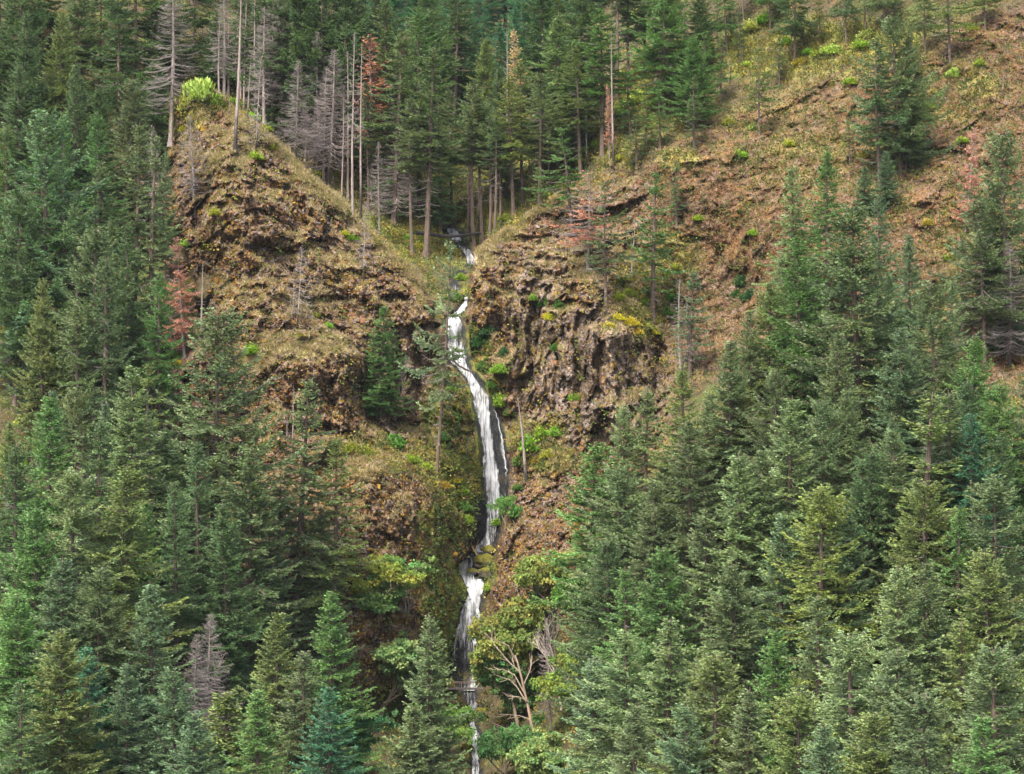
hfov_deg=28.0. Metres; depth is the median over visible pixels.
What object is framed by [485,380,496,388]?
shrub
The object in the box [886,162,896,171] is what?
shrub
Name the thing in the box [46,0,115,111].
fir tree
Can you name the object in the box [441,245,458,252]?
shrub
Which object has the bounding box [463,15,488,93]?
fir tree
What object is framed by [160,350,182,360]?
shrub
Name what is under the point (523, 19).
fir tree
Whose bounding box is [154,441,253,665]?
fir tree
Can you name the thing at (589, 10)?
fir tree
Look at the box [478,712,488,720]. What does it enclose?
shrub
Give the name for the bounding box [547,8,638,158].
fir tree
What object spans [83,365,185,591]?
fir tree
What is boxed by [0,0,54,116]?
fir tree
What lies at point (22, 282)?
fir tree
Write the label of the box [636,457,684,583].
fir tree
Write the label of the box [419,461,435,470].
shrub
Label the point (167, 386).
fir tree
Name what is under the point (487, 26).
fir tree
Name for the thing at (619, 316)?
shrub
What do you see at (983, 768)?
fir tree
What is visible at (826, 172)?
fir tree
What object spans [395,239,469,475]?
fir tree
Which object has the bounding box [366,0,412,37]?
fir tree
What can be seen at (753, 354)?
fir tree
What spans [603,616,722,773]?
fir tree
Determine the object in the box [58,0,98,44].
fir tree
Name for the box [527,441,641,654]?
fir tree
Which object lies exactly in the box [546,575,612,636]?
maple tree
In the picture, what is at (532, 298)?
shrub
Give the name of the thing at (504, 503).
maple tree
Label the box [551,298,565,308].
shrub
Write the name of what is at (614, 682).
fir tree
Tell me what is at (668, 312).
shrub
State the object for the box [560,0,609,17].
fir tree
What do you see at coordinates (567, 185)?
fir tree
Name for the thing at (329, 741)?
fir tree
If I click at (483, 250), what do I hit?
dry grass
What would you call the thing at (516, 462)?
shrub
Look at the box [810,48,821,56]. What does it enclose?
shrub
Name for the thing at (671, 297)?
shrub
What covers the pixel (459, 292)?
boulder
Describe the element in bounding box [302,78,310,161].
dead tree
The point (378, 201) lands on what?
dead tree
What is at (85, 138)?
fir tree
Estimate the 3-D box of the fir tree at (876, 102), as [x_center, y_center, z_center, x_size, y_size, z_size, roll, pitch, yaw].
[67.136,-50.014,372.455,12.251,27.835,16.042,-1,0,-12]
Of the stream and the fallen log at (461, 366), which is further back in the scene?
the fallen log at (461, 366)
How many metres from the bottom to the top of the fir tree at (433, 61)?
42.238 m
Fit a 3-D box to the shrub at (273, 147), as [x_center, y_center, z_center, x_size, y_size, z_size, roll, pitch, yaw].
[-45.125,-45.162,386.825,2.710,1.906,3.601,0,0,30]
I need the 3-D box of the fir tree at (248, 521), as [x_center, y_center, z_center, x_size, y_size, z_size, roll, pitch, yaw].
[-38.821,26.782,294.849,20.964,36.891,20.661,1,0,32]
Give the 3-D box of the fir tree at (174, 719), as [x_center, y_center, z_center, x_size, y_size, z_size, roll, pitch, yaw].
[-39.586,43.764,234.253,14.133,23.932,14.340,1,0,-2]
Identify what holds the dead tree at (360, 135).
on the hillside
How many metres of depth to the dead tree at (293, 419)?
338.52 m
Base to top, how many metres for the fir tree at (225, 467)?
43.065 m
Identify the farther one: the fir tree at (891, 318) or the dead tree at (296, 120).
the dead tree at (296, 120)
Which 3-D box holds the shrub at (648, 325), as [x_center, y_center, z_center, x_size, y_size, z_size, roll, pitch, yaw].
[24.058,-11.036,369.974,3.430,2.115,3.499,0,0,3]
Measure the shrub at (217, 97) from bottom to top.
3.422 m
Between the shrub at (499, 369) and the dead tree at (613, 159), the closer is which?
the shrub at (499, 369)
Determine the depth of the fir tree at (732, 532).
269.74 m
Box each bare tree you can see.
[196,650,226,716]
[396,355,411,395]
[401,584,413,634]
[479,625,536,733]
[529,610,571,710]
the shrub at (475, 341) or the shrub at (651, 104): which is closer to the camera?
the shrub at (475, 341)
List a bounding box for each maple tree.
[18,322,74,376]
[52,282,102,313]
[313,709,399,773]
[337,548,426,620]
[349,553,438,631]
[370,629,452,716]
[404,702,477,759]
[465,595,550,720]
[470,650,533,725]
[473,719,543,773]
[487,494,522,528]
[505,726,580,773]
[507,548,602,630]
[529,646,603,721]
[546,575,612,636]
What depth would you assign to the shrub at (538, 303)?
376.24 m
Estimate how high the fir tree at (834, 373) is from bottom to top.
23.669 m
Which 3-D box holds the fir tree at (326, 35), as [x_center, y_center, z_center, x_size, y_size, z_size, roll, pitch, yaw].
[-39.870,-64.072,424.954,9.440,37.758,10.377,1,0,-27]
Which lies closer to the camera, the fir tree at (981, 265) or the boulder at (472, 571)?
the fir tree at (981, 265)
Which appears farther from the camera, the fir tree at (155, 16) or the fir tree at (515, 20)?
the fir tree at (515, 20)
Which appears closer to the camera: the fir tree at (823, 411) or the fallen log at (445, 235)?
the fir tree at (823, 411)
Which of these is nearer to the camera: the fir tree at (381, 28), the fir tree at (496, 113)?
the fir tree at (496, 113)
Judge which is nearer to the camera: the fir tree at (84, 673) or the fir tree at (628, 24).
the fir tree at (84, 673)
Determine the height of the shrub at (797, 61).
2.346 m
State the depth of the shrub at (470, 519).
356.42 m
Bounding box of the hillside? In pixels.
[0,0,1023,773]
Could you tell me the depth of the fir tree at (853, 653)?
222.53 m
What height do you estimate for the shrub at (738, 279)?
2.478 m
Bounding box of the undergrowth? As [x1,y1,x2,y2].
[0,0,1023,773]
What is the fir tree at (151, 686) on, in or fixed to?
on the hillside
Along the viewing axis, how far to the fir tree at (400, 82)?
415.48 m
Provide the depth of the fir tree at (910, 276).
317.27 m
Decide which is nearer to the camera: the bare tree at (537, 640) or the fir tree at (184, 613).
the fir tree at (184, 613)
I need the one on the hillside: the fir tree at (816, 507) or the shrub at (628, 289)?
the fir tree at (816, 507)
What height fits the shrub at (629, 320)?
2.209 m
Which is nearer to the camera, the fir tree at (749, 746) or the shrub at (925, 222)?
the fir tree at (749, 746)
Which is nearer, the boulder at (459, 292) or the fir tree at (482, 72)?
the boulder at (459, 292)
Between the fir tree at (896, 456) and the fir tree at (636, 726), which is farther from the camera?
the fir tree at (896, 456)
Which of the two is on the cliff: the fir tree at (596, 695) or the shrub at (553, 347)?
the shrub at (553, 347)
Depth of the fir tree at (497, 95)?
421.37 m
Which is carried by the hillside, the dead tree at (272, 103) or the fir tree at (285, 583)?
the dead tree at (272, 103)
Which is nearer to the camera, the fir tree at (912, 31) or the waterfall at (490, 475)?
the waterfall at (490, 475)
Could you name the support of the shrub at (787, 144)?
on the hillside
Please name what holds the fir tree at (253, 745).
on the hillside
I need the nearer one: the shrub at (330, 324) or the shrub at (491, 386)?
the shrub at (330, 324)
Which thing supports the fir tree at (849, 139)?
on the hillside
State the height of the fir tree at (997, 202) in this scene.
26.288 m
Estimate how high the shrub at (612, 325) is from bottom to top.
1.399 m
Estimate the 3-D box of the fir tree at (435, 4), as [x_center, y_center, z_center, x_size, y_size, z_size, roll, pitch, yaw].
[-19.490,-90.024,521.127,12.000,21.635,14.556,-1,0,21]
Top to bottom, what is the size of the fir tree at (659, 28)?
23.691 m
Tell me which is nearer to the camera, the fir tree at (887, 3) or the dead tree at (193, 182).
the dead tree at (193, 182)
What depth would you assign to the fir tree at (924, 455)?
265.61 m
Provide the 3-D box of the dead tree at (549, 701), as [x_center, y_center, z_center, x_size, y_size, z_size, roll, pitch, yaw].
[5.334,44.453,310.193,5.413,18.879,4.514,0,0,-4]
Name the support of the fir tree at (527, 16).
on the hillside
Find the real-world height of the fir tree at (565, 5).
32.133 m
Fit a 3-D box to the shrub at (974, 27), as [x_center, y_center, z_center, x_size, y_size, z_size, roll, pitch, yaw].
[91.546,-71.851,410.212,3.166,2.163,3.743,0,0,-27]
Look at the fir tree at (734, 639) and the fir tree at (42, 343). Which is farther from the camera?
the fir tree at (42, 343)
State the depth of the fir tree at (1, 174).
381.08 m
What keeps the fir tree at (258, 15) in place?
on the hillside
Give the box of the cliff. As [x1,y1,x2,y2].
[467,172,676,622]
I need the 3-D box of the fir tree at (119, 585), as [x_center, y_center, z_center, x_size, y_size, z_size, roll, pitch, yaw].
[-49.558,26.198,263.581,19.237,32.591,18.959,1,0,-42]
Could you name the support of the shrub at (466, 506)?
on the crag
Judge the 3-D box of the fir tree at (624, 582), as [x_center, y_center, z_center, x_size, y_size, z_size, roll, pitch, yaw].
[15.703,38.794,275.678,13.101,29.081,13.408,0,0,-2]
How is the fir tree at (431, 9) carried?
on the hillside
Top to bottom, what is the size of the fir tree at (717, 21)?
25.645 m
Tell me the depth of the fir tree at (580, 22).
435.20 m
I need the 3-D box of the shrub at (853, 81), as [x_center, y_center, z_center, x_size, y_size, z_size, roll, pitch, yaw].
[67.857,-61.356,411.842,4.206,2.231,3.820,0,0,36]
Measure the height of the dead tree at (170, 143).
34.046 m
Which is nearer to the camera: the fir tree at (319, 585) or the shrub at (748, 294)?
the fir tree at (319, 585)
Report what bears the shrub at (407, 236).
on the hillside
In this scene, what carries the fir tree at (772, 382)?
on the hillside
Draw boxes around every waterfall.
[447,228,473,264]
[448,285,507,551]
[453,552,483,690]
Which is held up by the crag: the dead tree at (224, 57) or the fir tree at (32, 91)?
the dead tree at (224, 57)
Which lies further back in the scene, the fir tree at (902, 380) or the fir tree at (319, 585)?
the fir tree at (319, 585)
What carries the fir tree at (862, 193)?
on the hillside
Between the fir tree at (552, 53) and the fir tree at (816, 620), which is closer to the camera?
the fir tree at (816, 620)
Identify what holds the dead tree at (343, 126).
on the hillside
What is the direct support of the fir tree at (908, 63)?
on the hillside
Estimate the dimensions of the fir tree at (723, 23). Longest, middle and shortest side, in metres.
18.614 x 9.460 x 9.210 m
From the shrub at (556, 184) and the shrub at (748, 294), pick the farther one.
the shrub at (556, 184)
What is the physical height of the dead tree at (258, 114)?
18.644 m
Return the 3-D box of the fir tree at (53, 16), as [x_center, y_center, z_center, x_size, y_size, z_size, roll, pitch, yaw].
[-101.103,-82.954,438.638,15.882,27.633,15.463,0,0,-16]
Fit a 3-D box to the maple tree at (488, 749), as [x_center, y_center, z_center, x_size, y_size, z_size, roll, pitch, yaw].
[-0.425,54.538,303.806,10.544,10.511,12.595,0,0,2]
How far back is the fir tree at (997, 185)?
322.42 m
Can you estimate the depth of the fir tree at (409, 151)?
404.38 m
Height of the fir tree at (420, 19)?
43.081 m
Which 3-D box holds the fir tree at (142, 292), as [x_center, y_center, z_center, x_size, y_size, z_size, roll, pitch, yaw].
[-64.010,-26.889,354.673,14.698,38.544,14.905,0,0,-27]
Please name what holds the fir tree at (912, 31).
on the hillside
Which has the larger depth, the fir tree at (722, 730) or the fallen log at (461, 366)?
the fallen log at (461, 366)
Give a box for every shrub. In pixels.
[13,418,27,425]
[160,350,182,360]
[170,359,182,364]
[177,94,197,112]
[178,239,191,247]
[182,76,215,102]
[205,92,224,107]
[208,207,221,216]
[230,97,241,105]
[243,341,258,355]
[246,111,261,120]
[247,150,264,159]
[262,124,273,131]
[266,143,278,150]
[323,321,333,327]
[339,230,349,235]
[339,441,362,453]
[346,233,361,240]
[359,445,373,454]
[384,433,408,449]
[403,234,409,239]
[404,453,422,463]
[413,241,423,250]
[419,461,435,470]
[435,432,451,441]
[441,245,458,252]
[441,480,452,487]
[442,464,458,471]
[443,291,462,300]
[446,474,462,483]
[452,411,461,421]
[454,273,467,279]
[456,500,473,510]
[463,514,473,523]
[470,334,487,347]
[475,361,488,370]
[478,324,496,335]
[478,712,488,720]
[483,582,490,591]
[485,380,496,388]
[487,362,508,374]
[490,516,500,525]
[492,393,507,408]
[496,346,508,355]
[497,213,509,220]
[498,509,504,515]
[502,407,515,416]
[510,454,522,466]
[511,483,523,490]
[518,433,541,452]
[528,294,537,301]
[529,456,540,462]
[532,710,544,720]
[533,297,547,307]
[533,425,547,441]
[539,448,556,458]
[544,313,559,320]
[545,425,564,436]
[549,343,557,350]
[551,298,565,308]
[554,182,565,190]
[566,393,581,400]
[575,156,585,165]
[584,118,599,132]
[588,139,599,148]
[604,120,618,127]
[604,322,616,327]
[605,104,626,115]
[610,153,624,160]
[612,312,625,320]
[613,291,626,300]
[622,88,647,102]
[623,316,639,326]
[624,287,637,295]
[634,328,644,334]
[639,297,650,305]
[642,321,654,329]
[646,98,661,108]
[650,328,659,334]
[659,305,674,315]
[665,292,681,301]
[670,262,682,270]
[692,214,704,220]
[722,117,736,124]
[730,287,742,296]
[732,149,748,158]
[733,275,747,287]
[739,287,755,301]
[740,18,762,32]
[745,122,762,130]
[747,228,757,235]
[756,12,774,23]
[778,36,792,45]
[781,139,795,146]
[790,56,807,65]
[800,47,814,54]
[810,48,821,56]
[819,43,844,54]
[841,76,858,86]
[850,38,869,48]
[854,150,870,158]
[855,28,877,37]
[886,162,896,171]
[922,218,933,226]
[944,254,955,260]
[945,67,959,76]
[953,136,969,144]
[964,22,979,29]
[972,57,986,65]
[986,342,1000,350]
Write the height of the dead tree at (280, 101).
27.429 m
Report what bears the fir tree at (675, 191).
on the hillside
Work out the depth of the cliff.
367.04 m
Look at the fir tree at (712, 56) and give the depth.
418.78 m
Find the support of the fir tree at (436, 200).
on the hillside
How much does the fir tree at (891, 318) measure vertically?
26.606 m
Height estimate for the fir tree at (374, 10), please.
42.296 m
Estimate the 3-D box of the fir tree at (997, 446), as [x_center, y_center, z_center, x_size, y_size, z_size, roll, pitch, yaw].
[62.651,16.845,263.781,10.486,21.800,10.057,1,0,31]
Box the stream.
[464,692,479,773]
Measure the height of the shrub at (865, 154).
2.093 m
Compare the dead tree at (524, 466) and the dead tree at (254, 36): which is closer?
the dead tree at (524, 466)
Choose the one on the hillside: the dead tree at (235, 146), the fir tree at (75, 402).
the fir tree at (75, 402)
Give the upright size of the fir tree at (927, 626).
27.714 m
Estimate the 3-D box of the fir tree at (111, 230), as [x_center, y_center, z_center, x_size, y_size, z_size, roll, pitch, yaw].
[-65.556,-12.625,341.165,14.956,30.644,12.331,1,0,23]
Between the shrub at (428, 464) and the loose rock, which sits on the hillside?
the loose rock
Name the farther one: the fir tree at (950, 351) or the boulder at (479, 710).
the boulder at (479, 710)
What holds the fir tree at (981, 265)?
on the hillside
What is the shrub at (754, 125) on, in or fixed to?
on the hillside
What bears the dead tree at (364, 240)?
on the crag
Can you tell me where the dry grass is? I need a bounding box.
[155,0,1023,664]
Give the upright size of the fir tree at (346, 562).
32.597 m
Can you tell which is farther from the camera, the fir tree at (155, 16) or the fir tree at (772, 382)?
the fir tree at (155, 16)
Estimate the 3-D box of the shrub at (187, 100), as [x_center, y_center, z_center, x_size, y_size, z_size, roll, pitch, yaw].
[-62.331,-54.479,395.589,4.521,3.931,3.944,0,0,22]
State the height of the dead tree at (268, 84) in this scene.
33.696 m
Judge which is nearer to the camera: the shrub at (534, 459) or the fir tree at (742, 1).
the shrub at (534, 459)
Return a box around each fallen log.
[415,223,480,237]
[448,359,472,373]
[470,539,478,554]
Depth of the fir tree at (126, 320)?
339.14 m
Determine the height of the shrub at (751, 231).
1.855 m
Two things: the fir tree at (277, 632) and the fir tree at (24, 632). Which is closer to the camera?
the fir tree at (24, 632)
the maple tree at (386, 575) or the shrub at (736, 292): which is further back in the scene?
the shrub at (736, 292)
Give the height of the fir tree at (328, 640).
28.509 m
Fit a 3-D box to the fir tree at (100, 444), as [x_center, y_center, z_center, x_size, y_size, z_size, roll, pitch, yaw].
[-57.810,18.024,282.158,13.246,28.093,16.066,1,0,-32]
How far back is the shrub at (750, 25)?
447.59 m
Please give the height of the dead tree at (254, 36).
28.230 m
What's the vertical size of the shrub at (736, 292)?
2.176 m
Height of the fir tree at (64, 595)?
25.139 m
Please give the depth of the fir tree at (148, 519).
284.87 m
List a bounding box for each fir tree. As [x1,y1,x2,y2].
[0,0,37,95]
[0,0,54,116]
[0,12,51,179]
[0,66,55,214]
[0,73,7,125]
[0,107,134,384]
[0,125,53,271]
[0,130,9,220]
[0,169,26,310]
[0,186,66,410]
[0,242,64,413]
[0,396,108,609]
[0,421,35,546]
[0,441,64,640]
[0,463,27,581]
[0,505,81,714]
[0,592,70,772]
[0,682,59,773]
[1,0,68,52]
[2,0,71,61]
[2,467,146,683]
[3,223,151,448]
[6,278,72,462]
[9,628,122,773]
[11,108,72,262]
[11,558,114,747]
[17,301,123,480]
[25,390,72,527]
[27,11,88,159]
[31,386,117,547]
[34,430,108,590]
[35,565,165,766]
[37,255,168,484]
[38,113,89,254]
[40,646,133,773]
[44,417,134,590]
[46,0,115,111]
[49,63,110,244]
[50,201,135,391]
[51,75,107,187]
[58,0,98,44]
[64,161,139,328]
[67,0,139,100]
[73,464,201,715]
[74,110,132,251]
[78,87,126,198]
[81,0,150,145]
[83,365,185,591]
[84,0,191,121]
[87,219,164,377]
[87,401,124,527]
[90,261,146,378]
[90,661,172,773]
[93,77,162,233]
[97,584,211,773]
[102,122,179,339]
[103,223,172,395]
[122,361,182,505]
[122,666,215,773]
[124,60,169,170]
[124,136,182,350]
[124,500,171,613]
[125,306,312,582]
[129,272,195,448]
[130,481,216,688]
[132,0,182,99]
[139,429,200,540]
[141,0,214,89]
[142,428,206,590]
[149,709,229,773]
[154,151,184,280]
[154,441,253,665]
[165,689,282,773]
[167,0,225,56]
[178,501,286,731]
[183,445,320,699]
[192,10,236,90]
[211,689,304,773]
[213,0,259,91]
[226,0,329,123]
[228,610,326,773]
[229,0,280,107]
[236,504,310,695]
[246,0,355,149]
[247,483,322,664]
[252,0,304,41]
[252,377,354,627]
[264,650,352,773]
[277,0,403,154]
[285,591,387,773]
[286,506,365,704]
[287,435,382,643]
[289,685,369,773]
[300,0,339,167]
[301,0,388,165]
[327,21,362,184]
[328,0,355,55]
[329,0,429,195]
[337,0,425,175]
[344,29,437,226]
[346,0,395,23]
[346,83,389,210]
[357,0,409,85]
[357,306,415,425]
[364,82,424,216]
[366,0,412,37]
[380,706,450,773]
[383,614,471,773]
[386,96,432,256]
[392,4,455,210]
[393,46,470,258]
[394,0,468,163]
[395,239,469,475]
[396,0,421,29]
[399,0,429,33]
[399,0,462,24]
[415,0,459,130]
[417,115,463,233]
[419,0,502,118]
[421,89,477,227]
[427,0,452,53]
[434,10,459,92]
[436,0,473,45]
[446,101,477,232]
[447,32,477,114]
[447,81,498,253]
[453,96,504,243]
[458,0,508,29]
[458,38,512,150]
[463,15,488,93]
[464,101,505,239]
[467,0,495,44]
[475,66,528,199]
[475,116,514,234]
[477,9,495,63]
[478,109,508,227]
[480,75,537,218]
[483,0,523,35]
[486,22,521,108]
[490,0,545,66]
[496,61,552,202]
[501,0,574,123]
[504,0,547,38]
[505,6,531,83]
[508,72,570,205]
[514,13,606,172]
[516,584,553,668]
[522,126,591,233]
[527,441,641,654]
[529,167,548,215]
[533,0,578,36]
[538,0,576,49]
[541,537,645,751]
[542,47,607,177]
[542,96,560,186]
[544,0,627,124]
[546,462,668,674]
[546,655,629,773]
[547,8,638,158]
[557,629,672,773]
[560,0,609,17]
[562,0,576,21]
[573,0,603,47]
[580,179,647,315]
[580,567,653,740]
[584,220,597,267]
[585,403,652,559]
[589,0,638,100]
[592,479,700,698]
[598,544,710,752]
[603,0,653,90]
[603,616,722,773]
[604,704,663,773]
[609,0,672,72]
[613,76,647,138]
[614,0,710,118]
[621,419,727,646]
[622,114,652,173]
[624,387,673,530]
[629,169,688,321]
[631,1,690,87]
[636,96,658,149]
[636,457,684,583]
[636,701,721,773]
[637,650,770,773]
[639,363,719,556]
[646,0,697,73]
[646,91,674,150]
[653,451,800,691]
[654,506,776,730]
[660,37,725,131]
[662,391,733,548]
[664,161,686,228]
[671,271,715,380]
[671,337,770,546]
[672,561,801,767]
[676,0,728,67]
[680,77,712,149]
[694,30,737,98]
[699,395,843,630]
[706,450,809,652]
[707,0,744,51]
[709,377,761,498]
[709,688,785,773]
[711,37,731,104]
[714,687,855,773]
[715,3,717,42]
[715,310,778,456]
[716,282,810,447]
[717,511,816,740]
[724,626,814,773]
[729,368,820,524]
[731,12,751,65]
[735,252,797,398]
[739,483,905,727]
[741,0,744,32]
[743,47,784,135]
[744,234,848,453]
[751,166,820,334]
[754,0,788,31]
[760,593,862,772]
[765,0,819,61]
[769,36,787,85]
[770,251,840,409]
[777,200,926,474]
[778,398,864,598]
[786,331,882,517]
[786,509,902,717]
[788,628,948,773]
[794,146,856,326]
[797,17,808,44]
[798,722,845,773]
[807,450,919,671]
[809,0,827,44]
[811,338,865,482]
[813,388,876,554]
[826,0,863,46]
[826,457,885,586]
[827,709,907,773]
[838,36,910,187]
[839,646,947,773]
[842,117,858,164]
[844,430,941,632]
[845,12,961,177]
[845,194,907,330]
[852,166,876,215]
[853,564,989,772]
[854,272,923,423]
[860,278,1011,481]
[860,427,912,565]
[861,0,906,30]
[863,393,1006,615]
[864,7,865,29]
[865,478,980,686]
[867,327,935,513]
[867,562,974,764]
[868,151,906,210]
[875,417,915,527]
[876,687,975,773]
[880,32,932,171]
[882,232,944,378]
[893,473,1023,714]
[900,22,924,80]
[902,0,943,54]
[904,389,1015,615]
[906,440,961,584]
[910,506,1002,697]
[913,397,954,515]
[920,620,1011,773]
[926,0,986,68]
[926,199,1023,371]
[926,547,1023,760]
[929,282,976,408]
[932,412,1023,619]
[934,641,1023,773]
[935,337,1018,497]
[935,380,1010,533]
[936,129,1023,360]
[943,237,975,338]
[944,383,1023,551]
[951,715,1014,773]
[960,0,1001,28]
[966,190,1023,345]
[968,434,1023,597]
[1002,372,1023,506]
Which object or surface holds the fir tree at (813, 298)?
on the hillside
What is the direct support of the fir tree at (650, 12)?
on the hillside
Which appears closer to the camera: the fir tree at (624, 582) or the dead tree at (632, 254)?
the fir tree at (624, 582)
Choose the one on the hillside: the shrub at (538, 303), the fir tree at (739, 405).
the fir tree at (739, 405)
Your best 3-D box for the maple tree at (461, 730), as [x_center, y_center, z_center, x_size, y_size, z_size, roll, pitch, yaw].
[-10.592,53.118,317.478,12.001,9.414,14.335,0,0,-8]
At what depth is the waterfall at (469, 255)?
415.70 m
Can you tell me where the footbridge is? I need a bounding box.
[442,681,483,689]
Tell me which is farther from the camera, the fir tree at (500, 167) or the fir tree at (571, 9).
the fir tree at (571, 9)
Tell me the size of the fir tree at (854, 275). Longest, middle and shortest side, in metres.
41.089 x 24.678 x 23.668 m
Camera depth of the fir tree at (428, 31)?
455.15 m
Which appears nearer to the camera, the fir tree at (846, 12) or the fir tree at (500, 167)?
the fir tree at (500, 167)
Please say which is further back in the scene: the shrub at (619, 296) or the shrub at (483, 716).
the shrub at (619, 296)
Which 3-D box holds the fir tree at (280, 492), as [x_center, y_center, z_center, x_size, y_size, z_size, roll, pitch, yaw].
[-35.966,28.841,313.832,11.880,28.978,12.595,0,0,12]
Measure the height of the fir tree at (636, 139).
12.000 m
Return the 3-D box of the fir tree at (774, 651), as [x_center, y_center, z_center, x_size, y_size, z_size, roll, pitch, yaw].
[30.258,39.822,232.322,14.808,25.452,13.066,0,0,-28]
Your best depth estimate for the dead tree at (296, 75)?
428.35 m
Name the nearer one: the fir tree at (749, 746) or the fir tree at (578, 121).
the fir tree at (749, 746)
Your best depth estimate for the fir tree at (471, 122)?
411.84 m
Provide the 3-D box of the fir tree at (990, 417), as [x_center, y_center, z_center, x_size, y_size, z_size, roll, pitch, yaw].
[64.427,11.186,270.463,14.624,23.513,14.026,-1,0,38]
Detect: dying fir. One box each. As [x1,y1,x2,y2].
[160,236,204,358]
[344,33,407,200]
[504,29,529,148]
[545,170,612,271]
[604,84,617,165]
[950,127,982,231]
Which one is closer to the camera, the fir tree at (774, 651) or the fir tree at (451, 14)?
the fir tree at (774, 651)
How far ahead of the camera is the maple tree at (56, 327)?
338.97 m
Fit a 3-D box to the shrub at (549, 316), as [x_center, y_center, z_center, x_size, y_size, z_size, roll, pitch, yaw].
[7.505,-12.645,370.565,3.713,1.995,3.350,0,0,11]
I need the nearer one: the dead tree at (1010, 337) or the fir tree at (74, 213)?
the dead tree at (1010, 337)
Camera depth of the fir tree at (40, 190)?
373.81 m
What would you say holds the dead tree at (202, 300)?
on the crag
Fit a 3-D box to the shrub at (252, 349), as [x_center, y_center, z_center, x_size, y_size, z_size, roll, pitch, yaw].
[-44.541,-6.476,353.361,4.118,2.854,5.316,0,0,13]
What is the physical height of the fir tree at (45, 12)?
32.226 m
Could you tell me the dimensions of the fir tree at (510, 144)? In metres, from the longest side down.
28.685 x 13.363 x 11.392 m
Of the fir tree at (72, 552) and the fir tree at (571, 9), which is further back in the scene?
the fir tree at (571, 9)
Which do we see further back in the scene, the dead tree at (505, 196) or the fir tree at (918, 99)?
the dead tree at (505, 196)
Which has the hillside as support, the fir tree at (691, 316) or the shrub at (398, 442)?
the fir tree at (691, 316)
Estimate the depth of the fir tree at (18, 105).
388.26 m
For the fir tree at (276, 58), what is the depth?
426.40 m
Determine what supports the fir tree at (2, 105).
on the hillside
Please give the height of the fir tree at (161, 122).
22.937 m
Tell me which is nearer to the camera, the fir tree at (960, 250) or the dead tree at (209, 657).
the dead tree at (209, 657)
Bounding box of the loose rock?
[155,1,1023,698]
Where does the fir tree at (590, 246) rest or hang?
on the cliff
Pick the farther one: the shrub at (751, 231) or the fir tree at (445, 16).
the fir tree at (445, 16)
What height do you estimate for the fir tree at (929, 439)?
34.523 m
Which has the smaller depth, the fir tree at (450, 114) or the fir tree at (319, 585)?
the fir tree at (319, 585)
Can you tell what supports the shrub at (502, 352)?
on the cliff
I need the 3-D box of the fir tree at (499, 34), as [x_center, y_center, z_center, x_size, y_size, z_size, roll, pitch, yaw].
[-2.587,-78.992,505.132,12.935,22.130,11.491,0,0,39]
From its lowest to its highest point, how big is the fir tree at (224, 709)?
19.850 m
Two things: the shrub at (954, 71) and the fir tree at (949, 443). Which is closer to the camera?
the fir tree at (949, 443)
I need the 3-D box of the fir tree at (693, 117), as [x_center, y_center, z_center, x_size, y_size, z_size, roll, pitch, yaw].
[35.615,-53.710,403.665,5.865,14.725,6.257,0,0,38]
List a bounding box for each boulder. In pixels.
[444,678,456,692]
[457,290,467,297]
[461,743,473,752]
[466,568,476,576]
[473,553,492,568]
[475,707,487,714]
[476,566,493,578]
[480,545,495,555]
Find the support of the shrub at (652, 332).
on the cliff
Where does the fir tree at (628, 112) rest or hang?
on the hillside
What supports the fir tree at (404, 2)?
on the hillside
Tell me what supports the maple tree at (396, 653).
on the crag
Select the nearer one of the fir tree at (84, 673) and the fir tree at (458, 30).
the fir tree at (84, 673)
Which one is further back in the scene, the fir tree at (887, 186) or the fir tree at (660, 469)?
the fir tree at (887, 186)
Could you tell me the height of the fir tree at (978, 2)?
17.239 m
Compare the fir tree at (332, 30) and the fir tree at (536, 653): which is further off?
the fir tree at (332, 30)
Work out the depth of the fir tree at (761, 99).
405.29 m
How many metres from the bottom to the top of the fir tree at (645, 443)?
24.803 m
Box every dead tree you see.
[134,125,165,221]
[141,0,204,146]
[171,114,211,217]
[172,634,222,755]
[181,614,242,740]
[197,268,205,338]
[204,0,252,97]
[211,20,226,94]
[225,18,237,95]
[232,4,247,99]
[233,0,248,152]
[234,1,255,109]
[240,6,284,123]
[240,57,271,151]
[244,5,262,113]
[246,0,305,129]
[247,0,289,125]
[247,61,251,117]
[256,3,302,134]
[266,18,310,137]
[271,61,318,159]
[282,7,329,142]
[285,246,314,328]
[290,32,346,171]
[291,387,294,450]
[299,49,364,186]
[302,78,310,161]
[304,66,344,181]
[312,101,315,170]
[333,56,356,199]
[336,97,349,196]
[343,33,362,213]
[353,201,374,280]
[356,47,364,217]
[361,141,391,235]
[371,121,420,227]
[477,163,478,234]
[504,49,510,199]
[516,396,530,481]
[530,90,535,197]
[532,619,562,731]
[584,108,588,169]
[607,39,614,166]
[629,225,636,286]
[668,280,688,370]
[673,301,708,371]
[971,242,1023,369]
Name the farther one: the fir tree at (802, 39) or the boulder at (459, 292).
the fir tree at (802, 39)
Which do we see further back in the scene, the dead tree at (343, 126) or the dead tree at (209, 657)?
the dead tree at (343, 126)
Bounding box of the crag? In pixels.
[160,91,479,742]
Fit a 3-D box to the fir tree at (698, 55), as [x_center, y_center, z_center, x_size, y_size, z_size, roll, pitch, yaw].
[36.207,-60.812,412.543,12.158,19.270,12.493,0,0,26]
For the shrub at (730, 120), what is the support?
on the hillside
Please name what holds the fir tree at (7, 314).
on the hillside
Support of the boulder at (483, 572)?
on the hillside
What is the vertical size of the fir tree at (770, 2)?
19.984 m
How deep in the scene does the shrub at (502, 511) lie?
361.69 m
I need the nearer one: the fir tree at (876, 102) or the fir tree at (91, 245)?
the fir tree at (91, 245)

